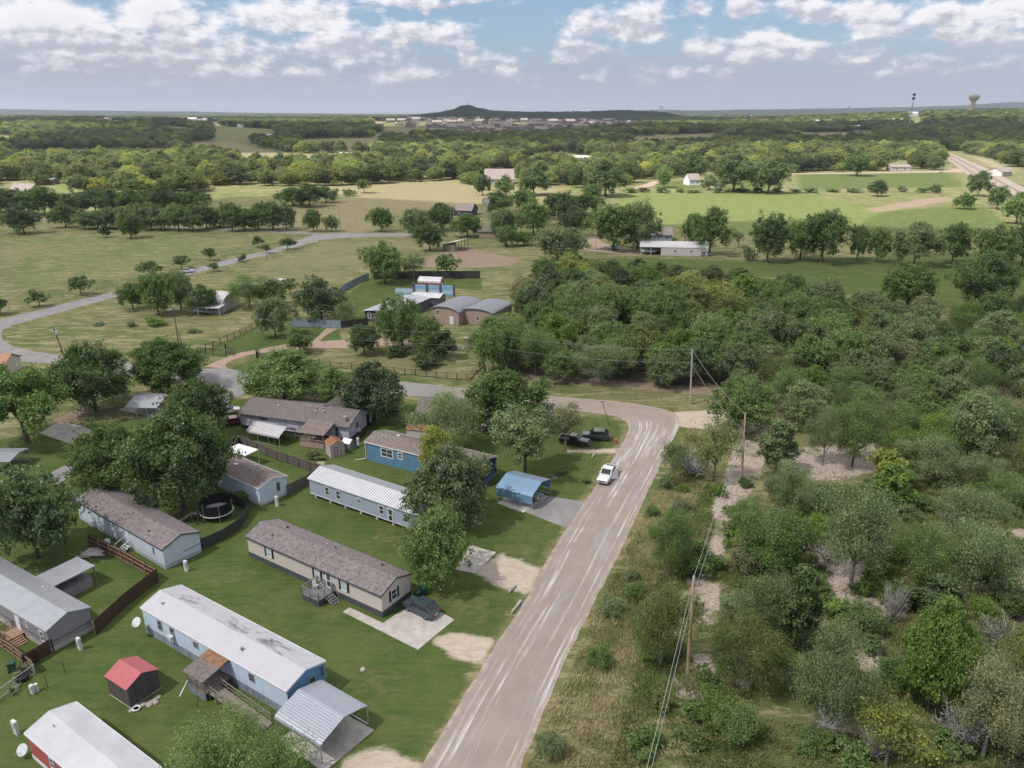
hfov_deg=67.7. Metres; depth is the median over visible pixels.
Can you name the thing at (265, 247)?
young tree
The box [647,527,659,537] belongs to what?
scrub bush
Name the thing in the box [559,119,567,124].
house
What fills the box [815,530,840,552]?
scrub bush
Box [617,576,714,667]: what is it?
mesquite tree
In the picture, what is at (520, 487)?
carport
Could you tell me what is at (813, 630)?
shrub
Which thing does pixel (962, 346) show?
oak tree
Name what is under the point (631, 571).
scrub bush
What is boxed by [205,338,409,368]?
driveway
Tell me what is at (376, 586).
mobile home
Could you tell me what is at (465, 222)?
oak tree
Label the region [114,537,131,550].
entry steps
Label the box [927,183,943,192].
shrub
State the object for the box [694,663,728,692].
shrub
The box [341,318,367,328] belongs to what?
fence
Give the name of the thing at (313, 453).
shrub
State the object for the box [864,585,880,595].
shrub
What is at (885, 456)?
shrub
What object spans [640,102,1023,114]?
hills
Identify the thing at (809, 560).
shrub
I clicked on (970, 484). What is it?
shrub
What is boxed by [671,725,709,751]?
shrub
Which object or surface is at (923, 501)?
scrub bush
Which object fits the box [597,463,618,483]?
pickup truck
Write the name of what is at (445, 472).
oak tree
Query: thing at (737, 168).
oak tree
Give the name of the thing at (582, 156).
house
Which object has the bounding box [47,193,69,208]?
oak tree
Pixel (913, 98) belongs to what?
antenna mast
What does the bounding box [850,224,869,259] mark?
oak tree
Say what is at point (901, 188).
shrub
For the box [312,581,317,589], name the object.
deck chair
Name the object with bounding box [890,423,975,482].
mesquite tree
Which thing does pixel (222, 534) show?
fence
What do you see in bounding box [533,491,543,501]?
parked car
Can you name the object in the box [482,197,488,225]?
windmill
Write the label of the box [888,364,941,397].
oak tree
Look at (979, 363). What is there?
mesquite tree
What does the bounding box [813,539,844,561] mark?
dead shrub
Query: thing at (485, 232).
house
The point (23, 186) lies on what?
house
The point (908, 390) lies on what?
mesquite tree
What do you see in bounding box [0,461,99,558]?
oak tree
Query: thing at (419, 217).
oak tree
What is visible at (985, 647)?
scrub bush
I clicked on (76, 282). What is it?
young tree
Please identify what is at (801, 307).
oak tree
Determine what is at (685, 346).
oak tree
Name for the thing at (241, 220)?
shade tree
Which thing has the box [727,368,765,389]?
mesquite tree
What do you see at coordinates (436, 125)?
house
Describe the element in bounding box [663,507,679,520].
scrub bush
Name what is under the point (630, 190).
shrub
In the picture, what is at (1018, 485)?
mesquite tree
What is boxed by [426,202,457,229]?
oak tree
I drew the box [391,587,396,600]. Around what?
window
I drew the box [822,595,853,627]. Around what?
shrub
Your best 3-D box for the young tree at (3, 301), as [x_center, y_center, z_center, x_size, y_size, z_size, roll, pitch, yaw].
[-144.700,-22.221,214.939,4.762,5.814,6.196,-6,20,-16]
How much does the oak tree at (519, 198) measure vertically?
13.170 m
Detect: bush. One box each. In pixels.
[533,729,568,760]
[582,641,617,671]
[597,590,629,619]
[619,579,647,600]
[624,566,638,580]
[639,591,663,614]
[644,505,660,515]
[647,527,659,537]
[655,473,678,489]
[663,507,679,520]
[670,495,694,510]
[678,483,691,492]
[684,455,698,468]
[692,680,764,736]
[708,627,738,650]
[711,697,766,748]
[715,588,754,624]
[718,651,758,677]
[727,545,763,572]
[728,531,758,554]
[761,476,793,499]
[768,552,814,580]
[781,664,818,700]
[792,630,820,651]
[793,570,830,590]
[794,722,836,760]
[797,510,837,540]
[806,678,861,722]
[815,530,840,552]
[835,596,893,632]
[855,477,874,488]
[865,653,922,693]
[866,531,924,560]
[868,461,920,503]
[871,717,911,755]
[874,576,921,609]
[881,464,924,488]
[881,562,904,584]
[893,499,925,520]
[910,493,939,511]
[927,487,957,507]
[952,484,972,504]
[962,634,994,666]
[964,592,1015,626]
[967,612,1019,646]
[977,475,1010,492]
[977,555,1011,580]
[989,573,1023,596]
[991,497,1023,515]
[993,550,1021,573]
[1003,530,1023,554]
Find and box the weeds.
[610,477,1023,767]
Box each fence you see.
[0,637,33,672]
[0,664,35,697]
[3,234,305,308]
[21,639,54,667]
[86,533,158,634]
[197,346,225,355]
[198,324,255,348]
[200,492,248,548]
[206,240,319,274]
[233,435,320,494]
[257,352,466,380]
[291,318,340,327]
[341,272,368,290]
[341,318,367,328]
[353,427,365,443]
[373,271,479,278]
[467,363,482,378]
[469,376,693,403]
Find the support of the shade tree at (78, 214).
on the ground at (408, 695)
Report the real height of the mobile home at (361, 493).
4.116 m
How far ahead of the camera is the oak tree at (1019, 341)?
169.97 m
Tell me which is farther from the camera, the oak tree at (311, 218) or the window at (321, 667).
the oak tree at (311, 218)
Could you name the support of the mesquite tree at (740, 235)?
on the ground at (408, 695)
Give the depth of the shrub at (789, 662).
77.69 m
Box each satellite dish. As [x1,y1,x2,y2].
[15,743,26,757]
[131,617,140,637]
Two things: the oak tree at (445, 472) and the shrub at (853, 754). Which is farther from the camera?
the oak tree at (445, 472)
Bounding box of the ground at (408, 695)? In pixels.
[0,113,1023,767]
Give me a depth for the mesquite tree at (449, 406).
124.05 m
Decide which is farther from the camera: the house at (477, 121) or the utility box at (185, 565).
the house at (477, 121)
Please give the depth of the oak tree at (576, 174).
571.96 m
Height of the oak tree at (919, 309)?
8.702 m
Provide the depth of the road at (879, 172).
722.36 m
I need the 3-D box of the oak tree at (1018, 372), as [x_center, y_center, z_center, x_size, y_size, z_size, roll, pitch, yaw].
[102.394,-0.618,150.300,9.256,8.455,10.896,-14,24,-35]
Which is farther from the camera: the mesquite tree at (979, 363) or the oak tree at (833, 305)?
the oak tree at (833, 305)
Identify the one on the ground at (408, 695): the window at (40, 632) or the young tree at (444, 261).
the young tree at (444, 261)
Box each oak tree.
[0,187,21,210]
[0,202,43,233]
[0,361,73,444]
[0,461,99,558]
[26,184,59,214]
[45,201,77,226]
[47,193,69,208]
[55,191,92,210]
[78,187,110,209]
[89,187,127,209]
[95,206,117,228]
[110,205,131,226]
[111,188,146,207]
[112,282,145,308]
[115,213,143,237]
[129,201,166,229]
[132,265,181,314]
[150,183,178,209]
[165,265,194,307]
[172,190,190,206]
[178,202,204,230]
[183,283,219,313]
[197,201,219,228]
[218,201,243,230]
[250,278,288,301]
[251,293,301,337]
[256,200,283,229]
[271,186,306,204]
[272,201,296,230]
[289,273,349,321]
[290,183,328,206]
[301,208,321,231]
[316,185,339,202]
[320,214,340,231]
[356,240,411,283]
[363,206,394,231]
[372,292,422,349]
[396,497,474,589]
[397,439,495,528]
[398,207,432,234]
[410,221,447,250]
[416,424,457,470]
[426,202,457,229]
[448,213,484,236]
[458,365,561,426]
[462,314,520,374]
[473,173,492,194]
[483,189,514,211]
[487,207,518,232]
[488,398,556,472]
[493,225,521,246]
[494,173,514,193]
[497,312,527,329]
[504,323,526,368]
[508,188,539,208]
[510,280,550,320]
[514,196,553,234]
[517,164,552,191]
[524,273,562,302]
[526,222,592,260]
[528,336,559,362]
[529,307,564,329]
[538,312,580,350]
[540,190,584,225]
[541,349,585,380]
[545,288,568,308]
[552,292,582,315]
[556,205,590,230]
[561,334,599,363]
[564,279,597,307]
[564,317,587,340]
[565,306,590,328]
[567,163,583,185]
[574,193,606,211]
[579,183,603,196]
[579,202,639,250]
[580,282,621,317]
[583,319,627,348]
[584,158,630,195]
[586,301,620,335]
[601,331,638,374]
[614,325,670,363]
[617,289,638,322]
[619,323,649,343]
[622,197,665,249]
[628,285,671,316]
[628,310,658,332]
[634,281,662,298]
[640,339,682,373]
[643,347,685,385]
[648,289,695,328]
[652,315,676,340]
[654,164,672,186]
[663,325,697,349]
[669,336,724,382]
[679,212,705,241]
[680,297,708,328]
[680,338,720,371]
[686,310,729,329]
[687,314,730,354]
[689,205,738,252]
[702,173,717,189]
[704,371,784,433]
[706,294,741,318]
[708,312,737,333]
[708,339,766,379]
[712,148,759,191]
[712,306,744,330]
[718,329,753,355]
[731,327,785,358]
[732,313,764,341]
[733,307,765,330]
[747,159,800,192]
[748,208,795,262]
[748,305,801,352]
[750,298,784,315]
[754,344,798,377]
[758,277,798,312]
[775,318,809,345]
[776,291,806,316]
[779,377,834,429]
[783,314,800,338]
[784,333,838,368]
[785,218,820,258]
[788,295,822,323]
[796,327,831,358]
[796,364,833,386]
[797,207,861,262]
[800,298,861,327]
[804,277,846,300]
[806,308,855,334]
[820,320,872,369]
[824,290,860,325]
[826,348,892,384]
[836,380,879,403]
[841,150,872,175]
[844,297,866,325]
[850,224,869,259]
[850,323,882,343]
[851,289,889,311]
[852,311,896,338]
[854,305,886,326]
[856,363,898,392]
[857,330,903,370]
[860,226,894,262]
[867,179,888,195]
[873,313,902,328]
[877,262,940,305]
[877,299,910,319]
[882,312,939,342]
[884,220,949,264]
[887,322,945,360]
[888,338,929,365]
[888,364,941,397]
[891,383,954,433]
[897,303,940,324]
[909,292,945,316]
[918,314,953,332]
[920,340,966,367]
[928,372,976,402]
[930,352,975,382]
[937,221,972,263]
[940,330,968,345]
[941,390,1016,460]
[943,390,984,414]
[944,335,988,370]
[952,192,977,208]
[962,332,1015,371]
[965,170,995,195]
[966,222,1023,261]
[970,308,1023,341]
[971,290,1016,318]
[983,344,1023,383]
[987,185,1012,208]
[988,626,1023,677]
[990,335,1018,352]
[1003,324,1023,359]
[1003,362,1023,396]
[1008,223,1023,265]
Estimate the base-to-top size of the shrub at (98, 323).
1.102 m
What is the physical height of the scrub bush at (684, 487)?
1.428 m
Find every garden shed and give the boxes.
[104,656,160,707]
[324,435,344,457]
[342,438,354,450]
[406,423,432,439]
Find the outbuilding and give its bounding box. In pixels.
[411,292,445,305]
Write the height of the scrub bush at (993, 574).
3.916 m
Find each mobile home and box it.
[0,557,97,652]
[23,701,162,767]
[75,486,201,568]
[140,585,326,710]
[214,453,287,506]
[244,518,412,617]
[307,464,453,531]
[355,430,497,483]
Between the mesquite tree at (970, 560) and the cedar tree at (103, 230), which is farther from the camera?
the cedar tree at (103, 230)
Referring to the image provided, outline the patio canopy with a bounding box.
[229,444,259,463]
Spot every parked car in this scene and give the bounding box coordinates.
[180,267,194,272]
[221,415,240,426]
[226,405,240,413]
[402,595,440,619]
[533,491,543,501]
[581,428,609,441]
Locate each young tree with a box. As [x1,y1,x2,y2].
[0,296,7,314]
[23,288,52,306]
[67,275,95,295]
[134,261,163,273]
[170,255,191,264]
[201,248,215,257]
[206,262,218,270]
[252,235,264,246]
[259,244,270,250]
[278,238,297,247]
[284,278,298,293]
[355,178,373,192]
[434,253,462,271]
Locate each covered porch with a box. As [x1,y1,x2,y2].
[182,649,230,701]
[297,419,334,448]
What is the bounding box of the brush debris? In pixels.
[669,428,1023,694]
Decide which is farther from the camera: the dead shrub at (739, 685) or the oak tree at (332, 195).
the oak tree at (332, 195)
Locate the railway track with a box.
[954,157,1021,192]
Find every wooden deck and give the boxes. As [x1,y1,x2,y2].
[0,619,27,646]
[301,576,338,606]
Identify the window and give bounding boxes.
[39,630,44,641]
[48,756,54,767]
[157,620,162,631]
[169,626,174,637]
[193,641,198,648]
[248,672,254,683]
[266,547,271,557]
[276,482,280,491]
[279,420,286,428]
[309,675,315,683]
[314,569,320,579]
[320,665,323,677]
[324,486,329,495]
[335,427,338,435]
[335,490,340,499]
[340,580,346,591]
[379,505,383,514]
[380,447,393,458]
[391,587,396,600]
[397,452,402,459]
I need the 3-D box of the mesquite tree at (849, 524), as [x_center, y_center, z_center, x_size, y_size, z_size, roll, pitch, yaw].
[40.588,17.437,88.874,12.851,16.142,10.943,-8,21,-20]
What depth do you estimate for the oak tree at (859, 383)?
145.06 m
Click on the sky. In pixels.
(248, 56)
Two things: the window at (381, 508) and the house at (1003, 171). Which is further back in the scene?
the house at (1003, 171)
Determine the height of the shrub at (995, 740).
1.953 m
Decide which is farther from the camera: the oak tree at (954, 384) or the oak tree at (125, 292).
the oak tree at (125, 292)
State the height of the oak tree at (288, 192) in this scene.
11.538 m
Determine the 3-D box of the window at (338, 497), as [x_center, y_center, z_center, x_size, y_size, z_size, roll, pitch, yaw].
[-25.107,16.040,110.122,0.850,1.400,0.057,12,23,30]
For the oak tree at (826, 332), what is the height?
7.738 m
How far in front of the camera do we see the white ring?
73.22 m
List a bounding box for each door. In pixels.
[14,614,21,630]
[124,530,129,543]
[135,677,152,701]
[325,573,331,587]
[334,446,341,456]
[387,507,393,521]
[449,316,453,324]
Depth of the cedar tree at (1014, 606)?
85.33 m
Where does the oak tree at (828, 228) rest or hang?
on the ground at (408, 695)
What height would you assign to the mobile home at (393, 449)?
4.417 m
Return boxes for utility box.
[10,719,19,735]
[28,684,34,694]
[33,683,39,691]
[75,637,82,650]
[183,560,188,571]
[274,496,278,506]
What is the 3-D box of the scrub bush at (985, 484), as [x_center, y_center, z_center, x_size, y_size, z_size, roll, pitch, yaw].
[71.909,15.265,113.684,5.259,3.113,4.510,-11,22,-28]
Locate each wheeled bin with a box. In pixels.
[6,660,15,673]
[413,588,420,596]
[420,585,426,595]
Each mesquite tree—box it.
[221,273,271,308]
[331,299,359,320]
[400,253,426,280]
[402,381,485,443]
[487,308,533,332]
[513,323,562,373]
[547,398,587,451]
[568,340,637,383]
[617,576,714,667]
[644,501,698,574]
[656,438,695,472]
[683,414,749,481]
[705,597,800,697]
[723,492,770,530]
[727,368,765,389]
[731,499,827,579]
[732,229,744,246]
[732,566,804,642]
[754,352,794,382]
[759,449,821,517]
[761,362,813,410]
[789,600,901,734]
[800,402,848,464]
[808,478,852,516]
[811,471,912,587]
[821,380,860,409]
[822,393,894,466]
[826,363,870,387]
[838,380,900,431]
[847,674,949,767]
[854,496,906,539]
[879,400,929,439]
[881,381,935,410]
[882,424,925,459]
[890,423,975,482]
[892,516,967,586]
[909,402,973,456]
[921,509,1023,596]
[922,318,970,339]
[927,477,1023,537]
[941,630,1023,767]
[943,309,988,336]
[943,412,996,453]
[946,301,985,324]
[950,447,1012,487]
[957,351,1001,383]
[962,324,1002,340]
[968,366,1014,396]
[971,395,1023,446]
[975,385,1014,406]
[984,467,1023,509]
[984,632,1023,695]
[986,435,1023,475]
[1005,395,1023,438]
[1012,293,1023,314]
[1013,309,1023,325]
[1018,378,1023,398]
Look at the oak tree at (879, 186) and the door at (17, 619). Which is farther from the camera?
the oak tree at (879, 186)
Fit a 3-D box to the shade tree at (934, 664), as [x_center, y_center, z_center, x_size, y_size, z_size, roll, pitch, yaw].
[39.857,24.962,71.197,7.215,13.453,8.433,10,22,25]
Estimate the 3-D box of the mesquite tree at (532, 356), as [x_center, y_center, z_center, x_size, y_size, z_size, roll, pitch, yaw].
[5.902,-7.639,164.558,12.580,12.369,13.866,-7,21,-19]
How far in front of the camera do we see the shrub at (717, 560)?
94.59 m
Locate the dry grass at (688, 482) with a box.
[526,427,710,767]
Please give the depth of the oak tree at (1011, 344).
168.02 m
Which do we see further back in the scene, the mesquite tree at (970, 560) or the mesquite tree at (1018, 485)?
the mesquite tree at (1018, 485)
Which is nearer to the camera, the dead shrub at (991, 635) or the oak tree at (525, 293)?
the dead shrub at (991, 635)
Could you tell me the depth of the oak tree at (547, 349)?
171.63 m
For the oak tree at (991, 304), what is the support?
on the ground at (408, 695)
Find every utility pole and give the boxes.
[51,327,63,355]
[170,308,178,341]
[485,335,488,374]
[686,575,694,673]
[689,349,692,404]
[740,414,745,477]
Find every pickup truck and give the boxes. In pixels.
[558,432,590,446]
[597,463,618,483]
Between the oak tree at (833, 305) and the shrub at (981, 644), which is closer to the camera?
the shrub at (981, 644)
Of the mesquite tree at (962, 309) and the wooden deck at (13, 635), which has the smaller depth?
the wooden deck at (13, 635)
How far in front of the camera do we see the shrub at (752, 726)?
68.81 m
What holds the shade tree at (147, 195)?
on the ground at (408, 695)
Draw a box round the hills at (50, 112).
[0,109,414,115]
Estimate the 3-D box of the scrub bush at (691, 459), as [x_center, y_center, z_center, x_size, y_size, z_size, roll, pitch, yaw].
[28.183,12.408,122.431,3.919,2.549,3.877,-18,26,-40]
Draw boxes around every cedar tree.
[96,224,113,235]
[432,329,458,356]
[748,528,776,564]
[754,418,805,473]
[773,563,830,649]
[906,571,969,612]
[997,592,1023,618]
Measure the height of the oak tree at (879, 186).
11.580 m
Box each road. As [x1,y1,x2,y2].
[0,233,413,380]
[35,218,318,234]
[203,368,350,402]
[389,381,679,767]
[633,180,661,188]
[792,170,953,173]
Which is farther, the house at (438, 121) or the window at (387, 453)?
the house at (438, 121)
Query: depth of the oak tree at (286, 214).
364.83 m
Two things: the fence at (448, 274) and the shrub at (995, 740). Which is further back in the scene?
the fence at (448, 274)
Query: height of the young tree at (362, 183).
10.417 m
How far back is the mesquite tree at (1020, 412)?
127.59 m
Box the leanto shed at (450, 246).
[443,238,467,251]
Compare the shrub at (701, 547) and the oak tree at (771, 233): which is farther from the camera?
the oak tree at (771, 233)
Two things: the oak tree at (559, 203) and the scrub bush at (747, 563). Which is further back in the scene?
the oak tree at (559, 203)
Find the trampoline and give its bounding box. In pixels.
[199,493,233,522]
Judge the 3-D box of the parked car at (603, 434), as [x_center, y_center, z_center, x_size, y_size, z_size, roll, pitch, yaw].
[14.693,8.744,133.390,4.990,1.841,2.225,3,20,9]
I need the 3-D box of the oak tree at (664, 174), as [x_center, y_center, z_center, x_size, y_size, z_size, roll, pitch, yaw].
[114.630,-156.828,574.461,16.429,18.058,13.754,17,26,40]
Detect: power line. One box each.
[174,307,478,333]
[175,318,468,345]
[494,347,667,362]
[496,335,684,349]
[647,578,693,765]
[651,600,691,767]
[694,417,744,574]
[694,431,743,591]
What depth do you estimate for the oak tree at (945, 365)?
150.99 m
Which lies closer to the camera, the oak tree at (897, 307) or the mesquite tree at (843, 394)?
the mesquite tree at (843, 394)
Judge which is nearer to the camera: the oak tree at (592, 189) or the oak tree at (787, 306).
the oak tree at (787, 306)
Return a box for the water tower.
[969,93,979,108]
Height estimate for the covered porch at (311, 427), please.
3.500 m
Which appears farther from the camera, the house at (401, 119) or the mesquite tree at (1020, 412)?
the house at (401, 119)
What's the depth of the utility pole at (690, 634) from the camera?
75.96 m
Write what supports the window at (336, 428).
in the house at (350, 423)
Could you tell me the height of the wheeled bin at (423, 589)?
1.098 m
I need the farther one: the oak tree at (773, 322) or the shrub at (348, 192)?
the shrub at (348, 192)
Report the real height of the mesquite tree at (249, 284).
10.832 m
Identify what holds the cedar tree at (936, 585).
on the ground at (408, 695)
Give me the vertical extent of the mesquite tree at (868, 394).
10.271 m
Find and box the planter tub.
[14,672,28,682]
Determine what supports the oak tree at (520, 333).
on the ground at (408, 695)
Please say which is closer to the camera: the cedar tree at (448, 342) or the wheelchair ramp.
the wheelchair ramp
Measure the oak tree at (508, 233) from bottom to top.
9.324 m
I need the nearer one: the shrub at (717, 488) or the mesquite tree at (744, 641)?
the mesquite tree at (744, 641)
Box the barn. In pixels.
[639,241,708,255]
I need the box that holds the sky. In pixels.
[0,0,1023,112]
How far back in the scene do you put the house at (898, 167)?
737.84 m
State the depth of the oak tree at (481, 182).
520.82 m
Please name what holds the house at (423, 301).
on the ground at (408, 695)
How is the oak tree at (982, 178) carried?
on the ground at (408, 695)
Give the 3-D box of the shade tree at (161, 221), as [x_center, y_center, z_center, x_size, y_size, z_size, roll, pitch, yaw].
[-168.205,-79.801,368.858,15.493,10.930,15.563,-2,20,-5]
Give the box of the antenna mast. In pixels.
[909,93,915,121]
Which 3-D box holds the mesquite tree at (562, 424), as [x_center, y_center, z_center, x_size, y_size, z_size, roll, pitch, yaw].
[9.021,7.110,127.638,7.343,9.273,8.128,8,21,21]
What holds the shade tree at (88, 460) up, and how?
on the ground at (408, 695)
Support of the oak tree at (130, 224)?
on the ground at (408, 695)
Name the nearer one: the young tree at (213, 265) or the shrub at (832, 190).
the young tree at (213, 265)
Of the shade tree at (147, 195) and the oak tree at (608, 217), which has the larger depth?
the shade tree at (147, 195)
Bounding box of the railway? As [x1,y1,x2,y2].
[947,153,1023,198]
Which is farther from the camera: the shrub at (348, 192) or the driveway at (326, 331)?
the shrub at (348, 192)
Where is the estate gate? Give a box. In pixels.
[223,344,235,355]
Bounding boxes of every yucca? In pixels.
[5,684,19,696]
[11,661,30,674]
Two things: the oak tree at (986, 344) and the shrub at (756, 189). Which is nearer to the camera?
the oak tree at (986, 344)
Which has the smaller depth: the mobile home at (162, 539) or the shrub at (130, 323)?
the mobile home at (162, 539)
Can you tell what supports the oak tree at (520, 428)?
on the ground at (408, 695)
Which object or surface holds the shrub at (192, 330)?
on the ground at (408, 695)
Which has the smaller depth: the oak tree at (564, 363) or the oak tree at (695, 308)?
the oak tree at (564, 363)
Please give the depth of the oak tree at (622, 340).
163.54 m
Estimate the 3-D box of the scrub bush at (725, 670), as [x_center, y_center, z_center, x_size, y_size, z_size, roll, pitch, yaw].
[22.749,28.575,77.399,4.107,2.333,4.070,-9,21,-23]
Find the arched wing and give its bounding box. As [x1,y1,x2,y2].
[463,299,512,324]
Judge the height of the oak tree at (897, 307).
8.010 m
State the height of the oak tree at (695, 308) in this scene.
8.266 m
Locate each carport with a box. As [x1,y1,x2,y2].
[0,448,30,473]
[125,393,167,418]
[246,421,295,446]
[274,680,368,764]
[496,471,550,509]
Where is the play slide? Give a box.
[180,509,197,521]
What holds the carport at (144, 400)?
on the driveway at (141, 411)
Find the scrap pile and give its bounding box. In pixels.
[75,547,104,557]
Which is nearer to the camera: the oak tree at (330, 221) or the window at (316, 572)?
the window at (316, 572)
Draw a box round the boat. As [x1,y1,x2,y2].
[641,248,656,252]
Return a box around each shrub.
[91,321,105,326]
[127,321,136,325]
[132,491,158,505]
[144,316,169,325]
[187,328,202,332]
[232,490,248,501]
[237,253,245,260]
[271,436,281,444]
[304,448,325,459]
[342,188,355,195]
[385,344,413,357]
[409,351,443,368]
[553,467,568,475]
[581,478,591,482]
[620,188,636,192]
[626,723,663,751]
[634,187,650,191]
[636,649,658,661]
[637,745,656,762]
[650,688,674,713]
[655,186,670,192]
[657,650,672,663]
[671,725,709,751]
[674,446,713,475]
[677,538,698,553]
[679,552,714,577]
[679,594,705,614]
[679,696,706,720]
[686,189,700,192]
[694,539,710,554]
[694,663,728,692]
[701,552,726,568]
[710,482,729,496]
[711,644,732,657]
[712,187,723,192]
[720,520,744,536]
[721,528,739,545]
[722,504,741,520]
[727,666,754,690]
[728,707,766,741]
[731,188,749,191]
[737,475,755,487]
[742,244,759,259]
[753,187,762,192]
[763,567,774,578]
[769,656,796,671]
[773,630,785,637]
[793,741,816,758]
[796,505,821,517]
[799,557,819,568]
[803,187,818,192]
[803,698,854,737]
[804,553,818,560]
[804,618,820,637]
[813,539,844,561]
[814,563,833,574]
[817,583,836,605]
[818,728,875,767]
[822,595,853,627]
[823,188,839,191]
[845,187,866,192]
[846,573,863,585]
[847,580,871,595]
[848,666,872,682]
[852,629,884,655]
[859,561,888,598]
[859,719,894,758]
[864,446,913,473]
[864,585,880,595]
[881,580,910,622]
[883,613,895,622]
[896,511,906,521]
[897,185,908,191]
[915,187,930,192]
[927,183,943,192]
[928,720,977,760]
[930,478,959,491]
[931,479,957,488]
[932,689,987,744]
[937,506,958,518]
[965,479,980,494]
[970,631,991,656]
[980,722,1023,752]
[982,609,1017,651]
[985,579,1010,601]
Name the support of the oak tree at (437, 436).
on the ground at (408, 695)
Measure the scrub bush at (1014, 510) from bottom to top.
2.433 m
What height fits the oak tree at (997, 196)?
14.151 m
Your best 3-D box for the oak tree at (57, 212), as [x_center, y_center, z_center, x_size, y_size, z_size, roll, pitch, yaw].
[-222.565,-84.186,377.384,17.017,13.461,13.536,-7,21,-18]
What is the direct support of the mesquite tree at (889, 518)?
on the ground at (408, 695)
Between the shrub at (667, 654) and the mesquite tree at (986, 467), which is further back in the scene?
the mesquite tree at (986, 467)
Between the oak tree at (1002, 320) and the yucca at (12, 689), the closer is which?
the yucca at (12, 689)
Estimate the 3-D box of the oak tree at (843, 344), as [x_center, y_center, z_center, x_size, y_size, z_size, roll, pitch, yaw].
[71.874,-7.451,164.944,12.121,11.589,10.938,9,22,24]
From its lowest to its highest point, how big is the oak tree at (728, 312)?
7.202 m
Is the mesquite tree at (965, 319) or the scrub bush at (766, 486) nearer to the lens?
the scrub bush at (766, 486)
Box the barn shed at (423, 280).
[418,276,444,284]
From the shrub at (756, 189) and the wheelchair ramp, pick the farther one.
the shrub at (756, 189)
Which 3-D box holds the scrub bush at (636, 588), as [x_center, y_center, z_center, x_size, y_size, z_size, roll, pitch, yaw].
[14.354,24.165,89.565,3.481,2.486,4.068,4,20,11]
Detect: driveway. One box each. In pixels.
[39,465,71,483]
[41,422,93,443]
[118,404,165,416]
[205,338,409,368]
[279,716,373,767]
[313,328,337,341]
[343,607,453,649]
[455,545,495,573]
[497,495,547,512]
[526,496,583,527]
[582,235,639,255]
[951,169,1014,172]
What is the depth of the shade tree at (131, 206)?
376.55 m
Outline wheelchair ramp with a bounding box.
[207,677,272,731]
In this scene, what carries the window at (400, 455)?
in the mobile home at (393, 449)
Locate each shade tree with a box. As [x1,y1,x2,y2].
[10,188,38,211]
[42,336,134,413]
[61,416,142,497]
[67,208,97,228]
[76,209,108,228]
[98,395,246,510]
[122,203,144,221]
[125,334,211,392]
[136,190,159,206]
[146,207,175,229]
[157,376,234,432]
[159,693,328,767]
[164,203,187,229]
[180,189,213,205]
[204,209,224,226]
[227,208,257,230]
[234,344,324,400]
[240,202,267,229]
[284,326,313,350]
[308,365,351,402]
[334,359,407,421]
[345,323,380,353]
[516,230,532,244]
[896,588,987,716]
[943,241,1023,306]
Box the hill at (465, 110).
[400,105,684,119]
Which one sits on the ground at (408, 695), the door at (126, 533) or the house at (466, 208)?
the house at (466, 208)
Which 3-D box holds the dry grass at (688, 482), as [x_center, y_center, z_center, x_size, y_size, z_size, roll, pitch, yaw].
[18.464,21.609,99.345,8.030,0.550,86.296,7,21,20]
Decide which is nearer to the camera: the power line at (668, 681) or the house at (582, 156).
the power line at (668, 681)
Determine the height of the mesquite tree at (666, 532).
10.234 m
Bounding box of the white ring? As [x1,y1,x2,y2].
[132,705,140,710]
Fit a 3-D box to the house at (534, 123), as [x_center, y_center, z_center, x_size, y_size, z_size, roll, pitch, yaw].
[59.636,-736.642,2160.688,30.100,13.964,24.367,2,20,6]
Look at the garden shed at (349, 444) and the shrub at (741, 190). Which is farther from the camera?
the shrub at (741, 190)
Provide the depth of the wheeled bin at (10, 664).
77.82 m
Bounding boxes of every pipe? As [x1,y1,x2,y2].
[507,584,515,592]
[510,600,521,613]
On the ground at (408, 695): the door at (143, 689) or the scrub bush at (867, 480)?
the scrub bush at (867, 480)
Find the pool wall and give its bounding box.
[395,282,454,296]
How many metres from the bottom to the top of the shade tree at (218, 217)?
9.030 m
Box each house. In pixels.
[0,353,22,373]
[8,183,38,191]
[34,178,59,183]
[192,291,239,315]
[237,395,371,439]
[363,294,429,321]
[386,118,394,122]
[397,118,405,121]
[405,121,415,126]
[411,117,420,121]
[428,296,480,325]
[431,122,440,127]
[432,120,441,124]
[446,120,455,123]
[446,124,456,129]
[454,203,477,215]
[456,119,463,123]
[459,123,470,128]
[464,125,476,131]
[475,119,483,123]
[478,226,499,237]
[481,127,489,131]
[482,125,494,131]
[484,169,513,183]
[491,121,501,126]
[501,123,511,127]
[522,123,533,129]
[528,121,538,125]
[547,122,557,127]
[551,124,558,129]
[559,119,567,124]
[565,119,574,122]
[572,123,582,127]
[576,155,589,157]
[647,227,672,240]
[683,173,700,184]
[886,164,910,170]
[987,167,1013,175]
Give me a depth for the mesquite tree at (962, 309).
195.89 m
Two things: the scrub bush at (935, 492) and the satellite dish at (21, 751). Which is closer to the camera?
the satellite dish at (21, 751)

